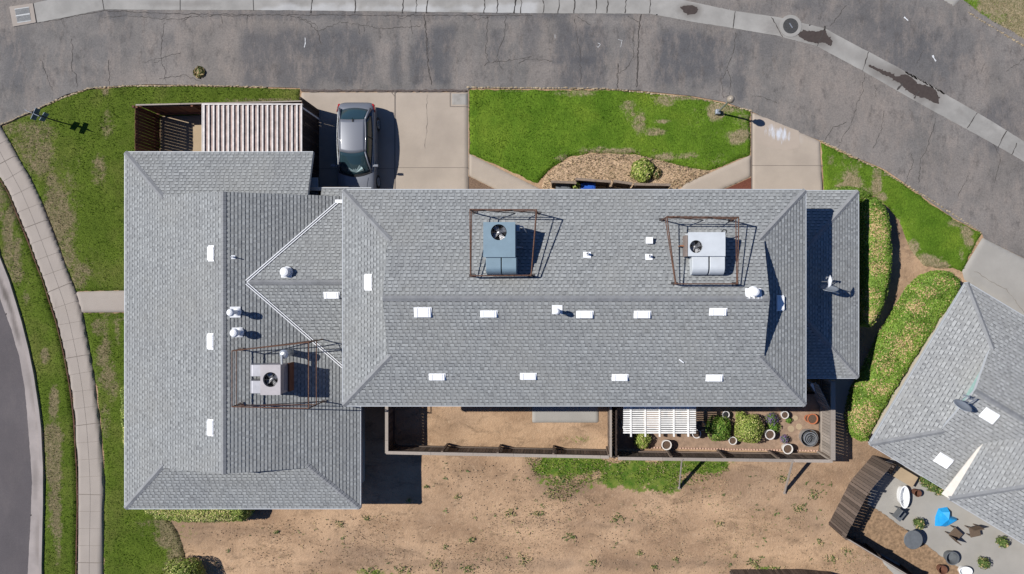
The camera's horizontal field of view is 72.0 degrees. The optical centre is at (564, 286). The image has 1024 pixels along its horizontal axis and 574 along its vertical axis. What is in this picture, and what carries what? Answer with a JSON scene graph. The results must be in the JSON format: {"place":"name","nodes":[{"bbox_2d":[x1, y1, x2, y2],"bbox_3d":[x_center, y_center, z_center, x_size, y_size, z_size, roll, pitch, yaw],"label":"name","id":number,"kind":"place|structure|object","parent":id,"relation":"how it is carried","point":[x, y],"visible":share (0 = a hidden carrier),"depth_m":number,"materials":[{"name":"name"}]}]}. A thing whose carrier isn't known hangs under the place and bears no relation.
{"place":"outdoors","nodes":[
{"label":"outdoors","id":0,"kind":"place"},
{"bbox_2d":[0,300,31,573],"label":"street","id":1,"kind":"structure","parent":0,"point":[15,487],"depth_m":33.02,"materials":[{"name":"grey asphalt"}]},
{"bbox_2d":[0,265,39,573],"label":"gutter","id":2,"kind":"object","parent":1,"relation":"on","point":[33,558],"visible":1,"depth_m":33.00,"materials":[{"name":"concrete"}]},
{"bbox_2d":[0,178,77,573],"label":"lawn","id":3,"kind":"structure","parent":0,"point":[58,388],"depth_m":32.90,"materials":[{"name":"green plant"}]},
{"bbox_2d":[0,180,77,573],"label":"soil edge","id":4,"kind":"object","parent":3,"relation":"on","point":[67,378],"visible":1,"depth_m":32.92,"materials":[{"name":"brown soil"}]},
{"bbox_2d":[0,126,103,573],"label":"sidewalk","id":5,"kind":"structure","parent":0,"point":[91,550],"depth_m":32.91,"materials":[{"name":"concrete"}]},
{"bbox_2d":[76,291,123,312],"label":"path","id":6,"kind":"structure","parent":0,"point":[101,301],"depth_m":32.91,"materials":[{"name":"concrete"}]},
{"bbox_2d":[83,313,185,573],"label":"lawn","id":7,"kind":"structure","parent":0,"point":[139,524],"depth_m":32.93,"materials":[{"name":"green plant"}]},
{"bbox_2d":[0,86,299,290],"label":"lawn","id":8,"kind":"structure","parent":0,"point":[116,98],"depth_m":32.92,"materials":[{"name":"green plant"}]},
{"bbox_2d":[26,108,58,121],"bbox_3d":[-23.700,-7.750,32.125,0.564,1.750,0.446,-14,90,0],"label":"street sign","id":9,"kind":"object","parent":8,"relation":"on","point":[35,115],"visible":1,"depth_m":31.60,"materials":[{"name":"metal"}]},
{"bbox_2d":[160,115,201,150],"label":"patio floor","id":10,"kind":"structure","parent":0,"point":[180,133],"depth_m":32.97,"materials":[{"name":"concrete"}]},
{"bbox_2d":[135,100,301,117],"bbox_3d":[-15.274,-8.099,32.027,7.442,1.946,0.158,-1,90,0],"label":"fence","id":11,"kind":"object","parent":10,"relation":"on","point":[175,109],"visible":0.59,"depth_m":31.63,"materials":[{"name":"brown wood"}]},
{"bbox_2d":[202,103,318,150],"bbox_3d":[-13.636,-6.913,31.835,4.399,2.330,2.198,0,90,0],"label":"patio awning","id":12,"kind":"object","parent":10,"relation":"on","point":[252,126],"visible":1,"depth_m":30.75,"materials":[{"name":"white paint"}]},
{"bbox_2d":[301,92,467,188],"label":"driveway","id":13,"kind":"structure","parent":0,"point":[444,132],"depth_m":32.95,"materials":[{"name":"concrete"}]},
{"bbox_2d":[299,97,318,186],"bbox_3d":[-11.566,-6.450,31.918,0.158,2.164,3.790,0,90,0],"label":"fence","id":14,"kind":"object","parent":13,"relation":"on","point":[310,133],"visible":0.73,"depth_m":32.07,"materials":[{"name":"brown wood"}]},
{"bbox_2d":[331,102,379,188],"bbox_3d":[-9.520,-6.231,32.194,2.160,1.521,4.535,0,90,0],"label":"parked car","id":15,"kind":"object","parent":13,"relation":"on","point":[358,126],"visible":0.88,"depth_m":31.81,"materials":[{"name":"silver metal"}]},
{"bbox_2d":[452,93,467,104],"bbox_3d":[-4.932,-8.806,32.979,0.814,0.070,0.665,0,90,0],"label":"concrete patch","id":16,"kind":"object","parent":13,"relation":"on","point":[459,99],"visible":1,"depth_m":32.94,"materials":[{"name":"white concrete"}]},
{"bbox_2d":[318,92,822,188],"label":"driveway joints","id":17,"kind":"object","parent":13,"relation":"on","point":[467,167],"visible":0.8,"depth_m":32.94,"materials":[{"name":"grey concrete"}]},
{"bbox_2d":[0,84,1022,573],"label":"ground","id":18,"kind":"structure","parent":0,"point":[392,484],"depth_m":33.03,"materials":[{"name":"brown soil"}]},
{"bbox_2d":[0,251,44,573],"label":"kerb","id":19,"kind":"structure","parent":18,"relation":"on","point":[15,304],"depth_m":32.88,"materials":[{"name":"concrete"}]},
{"bbox_2d":[119,386,123,442],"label":"hedge","id":20,"kind":"object","parent":18,"relation":"on","point":[121,393],"visible":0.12,"depth_m":32.21,"materials":[{"name":"green plant"}]},
{"bbox_2d":[132,105,159,150],"bbox_3d":[-19.066,-6.975,32.045,0.159,1.911,2.140,0,90,0],"label":"fence","id":21,"kind":"object","parent":18,"relation":"on","point":[144,121],"visible":0.82,"depth_m":31.94,"materials":[{"name":"brown wood"}]},
{"bbox_2d":[162,556,206,573],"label":"round shrub","id":22,"kind":"object","parent":18,"relation":"on","point":[185,567],"visible":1,"depth_m":32.19,"materials":[{"name":"green plant"}]},
{"bbox_2d":[143,509,254,522],"bbox_3d":[-16.944,10.325,32.406,4.964,1.215,1.001,0,90,0],"label":"hedge","id":23,"kind":"object","parent":18,"relation":"on","point":[205,515],"visible":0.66,"depth_m":31.93,"materials":[{"name":"green plant"}]},
{"bbox_2d":[468,176,492,188],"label":"mulch","id":24,"kind":"object","parent":18,"relation":"on","point":[473,183],"visible":0.22,"depth_m":32.96,"materials":[{"name":"brown soil"}]},
{"bbox_2d":[124,151,858,509],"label":"house","id":25,"kind":"structure","parent":18,"relation":"on","point":[378,291],"depth_m":28.06,"materials":[{"name":"grey"}]},
{"bbox_2d":[250,349,294,394],"bbox_3d":[-12.102,3.469,29.044,1.550,1.312,1.796,0,90,0],"label":"air conditioner","id":26,"kind":"object","parent":25,"relation":"on","point":[276,379],"visible":1,"depth_m":28.55,"materials":[{"name":"metal"}]},
{"bbox_2d":[231,339,326,408],"bbox_3d":[-11.814,3.553,29.128,3.322,1.800,2.794,0,90,0],"label":"pipe frame","id":27,"kind":"object","parent":25,"relation":"on","point":[241,404],"visible":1,"depth_m":28.43,"materials":[{"name":"metal"}]},
{"bbox_2d":[483,222,526,274],"bbox_3d":[-2.227,-1.440,26.853,1.581,1.331,1.963,0,90,0],"label":"air conditioner","id":28,"kind":"object","parent":25,"relation":"on","point":[500,247],"visible":0.97,"depth_m":26.20,"materials":[{"name":"metal"}]},
{"bbox_2d":[469,209,540,277],"bbox_3d":[-2.299,-1.676,27.130,2.750,1.304,2.650,0,90,0],"label":"pipe frame","id":29,"kind":"object","parent":25,"relation":"on","point":[471,213],"visible":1,"depth_m":26.49,"materials":[{"name":"metal"}]},
{"bbox_2d":[659,216,738,285],"bbox_3d":[5.210,-1.380,27.031,2.940,1.307,2.660,0,90,0],"label":"pipe frame","id":30,"kind":"object","parent":25,"relation":"on","point":[730,219],"visible":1,"depth_m":26.40,"materials":[{"name":"metal"}]},
{"bbox_2d":[678,229,726,274],"bbox_3d":[5.315,-1.327,26.921,1.786,1.166,1.732,0,90,0],"label":"air conditioner","id":31,"kind":"object","parent":25,"relation":"on","point":[704,252],"visible":1,"depth_m":26.45,"materials":[{"name":"metal"}]},
{"bbox_2d":[819,277,838,295],"bbox_3d":[11.405,-0.057,29.900,1.120,1.071,0.677,17,90,0],"label":"satellite dish","id":32,"kind":"object","parent":25,"relation":"on","point":[831,288],"visible":0.97,"depth_m":29.77,"materials":[{"name":"metal"}]},
{"bbox_2d":[385,406,609,458],"bbox_3d":[-2.973,6.258,32.167,10.042,1.666,2.805,0,90,0],"label":"fence","id":33,"kind":"object","parent":18,"relation":"on","point":[391,447],"visible":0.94,"depth_m":31.99,"materials":[{"name":"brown wood"}]},
{"bbox_2d":[469,154,538,188],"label":"walkway","id":34,"kind":"structure","parent":18,"relation":"on","point":[486,173],"depth_m":32.95,"materials":[{"name":"concrete"}]},
{"bbox_2d":[188,460,886,573],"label":"dirt clods","id":35,"kind":"object","parent":18,"relation":"on","point":[546,525],"visible":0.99,"depth_m":32.99,"materials":[{"name":"soil"}]},
{"bbox_2d":[214,463,864,572],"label":"weeds","id":36,"kind":"object","parent":18,"relation":"on","point":[342,538],"visible":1,"depth_m":32.97,"materials":[{"name":"green plant"}]},
{"bbox_2d":[241,474,852,573],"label":"weed clumps","id":37,"kind":"object","parent":18,"relation":"on","point":[639,552],"visible":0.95,"depth_m":32.95,"materials":[{"name":"green plant"}]},
{"bbox_2d":[608,406,612,457],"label":"fence","id":38,"kind":"object","parent":18,"relation":"on","point":[610,430],"visible":0.76,"depth_m":31.36,"materials":[{"name":"grey wood"}]},
{"bbox_2d":[612,406,616,458],"bbox_3d":[2.284,6.310,32.168,0.159,1.664,2.710,0,90,0],"label":"fence","id":39,"kind":"object","parent":18,"relation":"on","point":[614,448],"visible":0.78,"depth_m":31.55,"materials":[{"name":"brown wood"}]},
{"bbox_2d":[542,153,709,188],"bbox_3d":[2.928,-5.137,32.959,7.971,0.160,2.364,0,90,0],"label":"planting bed","id":40,"kind":"object","parent":18,"relation":"on","point":[603,160],"visible":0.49,"depth_m":32.91,"materials":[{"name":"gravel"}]},
{"bbox_2d":[551,180,575,187],"bbox_3d":[-0.025,-4.689,32.263,1.148,1.475,0.150,2,90,0],"label":"screen panel","id":41,"kind":"object","parent":40,"relation":"on","point":[553,182],"visible":0.77,"depth_m":31.52,"materials":[{"name":"brown wood"}]},
{"bbox_2d":[575,178,610,187],"bbox_3d":[1.295,-4.750,32.188,1.598,1.625,0.150,4,90,0],"label":"screen panel","id":42,"kind":"object","parent":40,"relation":"on","point":[599,182],"visible":0.72,"depth_m":31.59,"materials":[{"name":"brown wood"}]},
{"bbox_2d":[612,180,632,188],"bbox_3d":[2.630,-4.662,32.212,0.842,1.575,0.150,8,90,0],"label":"screen panel","id":43,"kind":"object","parent":40,"relation":"on","point":[622,184],"visible":0.97,"depth_m":31.82,"materials":[{"name":"brown wood"}]},
{"bbox_2d":[630,158,654,182],"bbox_3d":[3.656,-5.453,32.749,1.194,0.610,1.196,0,90,0],"label":"bush","id":44,"kind":"object","parent":40,"relation":"on","point":[642,169],"visible":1,"depth_m":32.59,"materials":[{"name":"green plant"}]},
{"bbox_2d":[631,183,670,188],"bbox_3d":[3.955,-4.581,32.263,1.649,1.475,0.150,1,90,0],"label":"screen panel","id":45,"kind":"object","parent":40,"relation":"on","point":[651,185],"visible":0.92,"depth_m":31.55,"materials":[{"name":"brown wood"}]},
{"bbox_2d":[681,155,750,188],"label":"walkway","id":46,"kind":"structure","parent":18,"relation":"on","point":[724,177],"depth_m":32.95,"materials":[{"name":"concrete"}]},
{"bbox_2d":[617,449,832,462],"bbox_3d":[7.191,7.688,32.167,9.671,1.665,0.185,1,90,0],"label":"fence","id":47,"kind":"object","parent":18,"relation":"on","point":[719,455],"visible":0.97,"depth_m":32.00,"materials":[{"name":"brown wood"}]},
{"bbox_2d":[726,178,750,188],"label":"mulch","id":48,"kind":"object","parent":18,"relation":"on","point":[745,184],"visible":0.16,"depth_m":32.96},
{"bbox_2d":[729,569,831,573],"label":"fence","id":49,"kind":"object","parent":18,"relation":"on","point":[769,571],"visible":1,"depth_m":32.74,"materials":[{"name":"brown wood"}]},
{"bbox_2d":[817,379,834,460],"bbox_3d":[11.963,5.960,32.128,0.215,1.745,3.610,0,90,0],"label":"fence","id":50,"kind":"object","parent":18,"relation":"on","point":[826,416],"visible":0.88,"depth_m":31.95,"materials":[{"name":"grey wood"}]},
{"bbox_2d":[806,380,830,410],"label":"garden gate","id":51,"kind":"structure","parent":50,"relation":"attached to","point":[820,398],"depth_m":32.01,"materials":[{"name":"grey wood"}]},
{"bbox_2d":[819,379,854,419],"bbox_3d":[12.851,3.875,33.005,1.704,0.070,4.752,0,90,0],"label":"concrete strip","id":52,"kind":"object","parent":18,"relation":"on","point":[842,387],"visible":0.2,"depth_m":32.97,"materials":[{"name":"grey concrete"}]},
{"bbox_2d":[829,186,872,201],"bbox_3d":[13.327,-4.257,32.546,1.852,0.910,0.843,0,90,0],"label":"hedge","id":53,"kind":"object","parent":18,"relation":"on","point":[863,194],"visible":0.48,"depth_m":32.27,"materials":[{"name":"green plant"}]},
{"bbox_2d":[829,455,893,539],"bbox_3d":[13.429,9.493,32.043,0.376,1.913,3.911,33,90,0],"label":"fence","id":54,"kind":"object","parent":18,"relation":"on","point":[865,470],"visible":1,"depth_m":31.97,"materials":[{"name":"brown wood"}]},
{"bbox_2d":[829,521,911,573],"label":"fence","id":55,"kind":"object","parent":18,"relation":"on","point":[870,550],"visible":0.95,"depth_m":32.16,"materials":[{"name":"brown wood"}]},
{"bbox_2d":[859,197,892,327],"bbox_3d":[14.304,-1.117,32.327,1.361,1.382,6.027,0,90,0],"label":"hedge","id":56,"kind":"object","parent":18,"relation":"on","point":[875,254],"visible":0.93,"depth_m":31.84,"materials":[{"name":"green plant"}]},
{"bbox_2d":[837,503,958,573],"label":"soil bed","id":57,"kind":"object","parent":18,"relation":"on","point":[877,530],"visible":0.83,"depth_m":32.95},
{"bbox_2d":[904,529,922,548],"bbox_3d":[16.052,11.623,32.640,0.880,0.720,0.880,0,90,0],"label":"garden table","id":58,"kind":"object","parent":57,"relation":"on","point":[913,539],"visible":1,"depth_m":32.28,"materials":[{"name":"grey plastic"}]},
{"bbox_2d":[843,270,960,441],"bbox_3d":[15.251,2.953,32.316,1.912,1.404,8.858,32,90,0],"label":"hedge","id":59,"kind":"object","parent":18,"relation":"on","point":[917,312],"visible":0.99,"depth_m":31.81,"materials":[{"name":"green plant"}]},
{"bbox_2d":[868,282,1023,543],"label":"house","id":60,"kind":"structure","parent":18,"relation":"on","point":[972,461],"depth_m":29.95,"materials":[{"name":"grey"}]},
{"bbox_2d":[953,394,976,411],"bbox_3d":[16.433,4.676,28.727,1.265,1.039,0.677,0,90,0],"label":"satellite dish","id":61,"kind":"object","parent":60,"relation":"on","point":[962,405],"visible":1,"depth_m":28.57,"materials":[{"name":"metal"}]},
{"bbox_2d":[868,458,1023,573],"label":"patio floor","id":62,"kind":"structure","parent":18,"relation":"on","point":[925,506],"depth_m":32.97,"materials":[{"name":"grey concrete"}]},
{"bbox_2d":[889,506,905,520],"bbox_3d":[15.524,10.545,32.535,0.490,0.890,0.480,38,90,0],"label":"patio chair","id":63,"kind":"object","parent":62,"relation":"on","point":[899,514],"visible":1,"depth_m":32.49,"materials":[{"name":"grey plastic"}]},
{"bbox_2d":[887,463,917,486],"bbox_3d":[15.750,8.750,32.733,1.160,0.475,0.550,31,90,0],"label":"storage bench","id":64,"kind":"object","parent":62,"relation":"on","point":[903,475],"visible":0.99,"depth_m":32.49,"materials":[{"name":"beige wood"}]},
{"bbox_2d":[897,486,909,507],"bbox_3d":[15.782,9.740,32.775,0.462,0.450,1.050,0,90,0],"label":"white trough","id":65,"kind":"object","parent":62,"relation":"on","point":[903,496],"visible":1,"depth_m":32.75,"materials":[{"name":"paint"}]},
{"bbox_2d":[912,518,925,529],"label":"potted plant","id":66,"kind":"object","parent":62,"relation":"on","point":[919,523],"visible":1,"depth_m":32.48,"materials":[{"name":"green plant"}]},
{"bbox_2d":[935,507,956,526],"bbox_3d":[17.909,10.784,32.790,1.040,0.380,0.940,0,90,0],"label":"blue tarp","id":67,"kind":"object","parent":62,"relation":"on","point":[943,518],"visible":1,"depth_m":32.72,"materials":[{"name":"plastic"}]},
{"bbox_2d":[943,550,958,564],"bbox_3d":[18.029,12.595,32.800,0.630,0.400,0.630,0,90,0],"label":"grey tub","id":68,"kind":"object","parent":62,"relation":"on","point":[951,557],"visible":1,"depth_m":32.78,"materials":[{"name":"plastic"}]},
{"bbox_2d":[945,525,962,544],"bbox_3d":[18.139,11.477,32.535,0.480,0.890,0.490,42,90,0],"label":"patio chair","id":69,"kind":"object","parent":62,"relation":"on","point":[955,534],"visible":1,"depth_m":32.55,"materials":[{"name":"brown wood"}]},
{"bbox_2d":[958,566,972,573],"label":"white basin","id":70,"kind":"object","parent":62,"relation":"on","point":[964,570],"visible":1,"depth_m":32.88,"materials":[{"name":"plastic"}]},
{"bbox_2d":[964,524,984,537],"bbox_3d":[19.034,11.329,32.535,0.480,0.890,0.490,-11,90,0],"label":"patio chair","id":71,"kind":"object","parent":62,"relation":"on","point":[974,531],"visible":1,"depth_m":32.55,"materials":[{"name":"brown wood"}]},
{"bbox_2d":[977,556,990,569],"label":"potted plant","id":72,"kind":"object","parent":62,"relation":"on","point":[983,562],"visible":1,"depth_m":32.54,"materials":[{"name":"green plant"}]},
{"bbox_2d":[995,536,1009,547],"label":"potted plant","id":73,"kind":"object","parent":62,"relation":"on","point":[1002,542],"visible":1,"depth_m":32.52,"materials":[{"name":"green plant"}]},
{"bbox_2d":[0,0,1023,257],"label":"road","id":74,"kind":"structure","parent":0,"point":[816,92],"depth_m":32.98,"materials":[{"name":"grey asphalt"}]},
{"bbox_2d":[193,66,205,78],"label":"fallen clump","id":75,"kind":"object","parent":74,"relation":"on","point":[198,71],"visible":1,"depth_m":32.90,"materials":[{"name":"green plant"}]},
{"bbox_2d":[301,89,466,91],"bbox_3d":[-8.448,-9.223,32.978,7.804,0.001,0.169,0,90,0],"label":"road seam","id":76,"kind":"object","parent":74,"relation":"on","point":[398,90],"visible":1,"depth_m":32.98,"materials":[{"name":"concrete"}]},
{"bbox_2d":[12,0,1023,161],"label":"valley gutter","id":77,"kind":"object","parent":74,"relation":"on","point":[947,106],"visible":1,"depth_m":32.97,"materials":[{"name":"concrete"}]},
{"bbox_2d":[9,3,35,26],"bbox_3d":[-25.392,-12.783,33.068,1.111,0.265,0.954,-11,90,0],"label":"storm drain","id":78,"kind":"object","parent":77,"relation":"in","point":[14,10],"visible":1,"depth_m":32.95,"materials":[{"name":"concrete"}]},
{"bbox_2d":[33,0,1016,153],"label":"gutter joints","id":79,"kind":"object","parent":77,"relation":"on","point":[911,75],"visible":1,"depth_m":32.97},
{"bbox_2d":[680,5,697,14],"bbox_3d":[5.874,-12.990,32.968,0.852,0.001,0.481,0,90,0],"label":"wet stain","id":80,"kind":"object","parent":77,"relation":"on","point":[689,9],"visible":1,"depth_m":32.97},
{"bbox_2d":[780,15,801,36],"bbox_3d":[10.625,-12.250,32.951,1.040,0.038,1.040,0,90,0],"label":"manhole cover","id":81,"kind":"object","parent":77,"relation":"on","point":[791,25],"visible":1,"depth_m":32.95,"materials":[{"name":"concrete"}]},
{"bbox_2d":[798,30,832,45],"bbox_3d":[11.738,-11.691,32.968,1.726,0.001,0.798,0,90,0],"label":"wet stain","id":82,"kind":"object","parent":77,"relation":"on","point":[812,36],"visible":1,"depth_m":32.97,"materials":[{"name":"liquid"}]},
{"bbox_2d":[869,65,939,103],"bbox_3d":[15.986,-9.614,32.968,3.774,0.001,0.742,28,90,0],"label":"wet stain","id":83,"kind":"object","parent":77,"relation":"on","point":[911,85],"visible":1,"depth_m":32.97,"materials":[{"name":"brown liquid"}]},
{"bbox_2d":[38,6,1023,195],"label":"road cracks","id":84,"kind":"object","parent":74,"relation":"on","point":[485,50],"visible":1,"depth_m":32.98,"materials":[{"name":"black asphalt"}]},
{"bbox_2d":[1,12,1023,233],"bbox_3d":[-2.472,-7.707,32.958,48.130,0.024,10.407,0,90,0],"label":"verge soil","id":85,"kind":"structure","parent":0,"point":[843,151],"depth_m":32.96,"materials":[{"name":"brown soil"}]},
{"bbox_2d":[201,463,878,573],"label":"dry grass","id":86,"kind":"structure","parent":0,"point":[551,535],"depth_m":32.99,"materials":[{"name":"green plant"}]},
{"bbox_2d":[532,406,598,422],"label":"patio floor","id":87,"kind":"structure","parent":0,"point":[565,414],"depth_m":32.95,"materials":[{"name":"concrete"}]},
{"bbox_2d":[469,88,750,182],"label":"lawn","id":88,"kind":"structure","parent":0,"point":[565,120],"depth_m":32.92,"materials":[{"name":"green plant"}]},
{"bbox_2d":[715,95,734,114],"bbox_3d":[7.255,-8.195,31.715,0.380,2.490,0.340,0,90,0],"label":"lamp post","id":89,"kind":"object","parent":88,"relation":"on","point":[730,98],"visible":1,"depth_m":31.24,"materials":[{"name":"metal"}]},
{"bbox_2d":[525,457,728,500],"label":"grass","id":90,"kind":"structure","parent":0,"point":[676,483],"depth_m":32.97,"materials":[{"name":"green plant"}]},
{"bbox_2d":[617,394,818,450],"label":"garden soil","id":91,"kind":"structure","parent":0,"point":[681,440],"depth_m":32.97,"materials":[{"name":"brown soil"}]},
{"bbox_2d":[634,431,651,448],"bbox_3d":[3.629,7.120,32.703,0.862,0.701,0.824,-45,90,0],"label":"round shrub","id":92,"kind":"object","parent":91,"relation":"on","point":[641,440],"visible":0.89,"depth_m":32.52,"materials":[{"name":"green plant"}]},
{"bbox_2d":[620,406,695,436],"bbox_3d":[4.176,5.686,31.850,3.180,2.300,1.721,0,90,0],"label":"pergola","id":93,"kind":"object","parent":91,"relation":"on","point":[688,423],"visible":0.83,"depth_m":30.73,"materials":[{"name":"white paint"}]},
{"bbox_2d":[696,420,705,430],"bbox_3d":[6.328,6.426,32.750,0.480,0.500,0.480,0,90,0],"label":"flower pot","id":94,"kind":"object","parent":91,"relation":"on","point":[700,425],"visible":0.93,"depth_m":32.55,"materials":[{"name":"ceramic"}]},
{"bbox_2d":[705,415,731,440],"bbox_3d":[7.133,6.540,32.574,1.278,0.957,1.229,0,90,0],"label":"round shrub","id":95,"kind":"object","parent":91,"relation":"on","point":[719,428],"visible":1,"depth_m":32.35,"materials":[{"name":"green plant"}]},
{"bbox_2d":[648,447,817,451],"bbox_3d":[7.904,7.601,32.950,8.248,0.090,0.091,1,90,0],"label":"brick edging","id":96,"kind":"object","parent":91,"relation":"on","point":[736,449],"visible":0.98,"depth_m":32.91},
{"bbox_2d":[734,413,764,443],"bbox_3d":[8.583,6.544,32.493,1.428,1.118,1.400,0,90,0],"label":"round shrub","id":97,"kind":"object","parent":91,"relation":"on","point":[747,427],"visible":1,"depth_m":32.23,"materials":[{"name":"green plant"}]},
{"bbox_2d":[764,429,774,439],"bbox_3d":[9.534,6.837,32.760,0.470,0.480,0.470,0,90,0],"label":"flower pot","id":98,"kind":"object","parent":91,"relation":"on","point":[769,434],"visible":1,"depth_m":32.57,"materials":[{"name":"ceramic"}]},
{"bbox_2d":[765,412,778,425],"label":"flowering plant","id":99,"kind":"object","parent":91,"relation":"on","point":[770,418],"visible":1,"depth_m":32.63,"materials":[{"name":"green plant"}]},
{"bbox_2d":[781,443,792,453],"bbox_3d":[10.347,7.492,32.740,0.480,0.520,0.480,0,90,0],"label":"flower pot","id":100,"kind":"object","parent":91,"relation":"on","point":[787,448],"visible":1,"depth_m":32.53,"materials":[{"name":"ceramic"}]},
{"bbox_2d":[799,429,817,446],"bbox_3d":[11.368,7.003,32.700,0.800,0.600,0.800,0,90,0],"label":"galvanised tub","id":101,"kind":"object","parent":91,"relation":"on","point":[808,437],"visible":1,"depth_m":32.59,"materials":[{"name":"metal"}]},
{"bbox_2d":[807,414,817,423],"bbox_3d":[11.569,6.144,32.850,0.500,0.300,0.500,0,90,0],"label":"flower pot","id":102,"kind":"object","parent":91,"relation":"on","point":[812,418],"visible":1,"depth_m":32.73,"materials":[{"name":"ceramic"}]},
{"bbox_2d":[752,113,822,189],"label":"driveway","id":103,"kind":"structure","parent":0,"point":[807,152],"depth_m":32.95,"materials":[{"name":"concrete"}]},
{"bbox_2d":[755,118,799,149],"bbox_3d":[10.010,-7.062,32.944,2.288,0.001,1.268,20,90,0],"label":"paint splash","id":104,"kind":"object","parent":103,"relation":"on","point":[769,133],"visible":1,"depth_m":32.94,"materials":[{"name":"white paint"}]},
{"bbox_2d":[821,142,980,271],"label":"lawn","id":105,"kind":"structure","parent":0,"point":[955,239],"depth_m":32.93,"materials":[{"name":"green plant"}]},
{"bbox_2d":[962,238,1023,314],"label":"driveway","id":106,"kind":"structure","parent":0,"point":[996,264],"depth_m":32.95,"materials":[{"name":"concrete"}]},
{"bbox_2d":[964,0,1023,37],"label":"lawn","id":107,"kind":"structure","parent":0,"point":[986,7],"depth_m":32.93,"materials":[{"name":"plant"}]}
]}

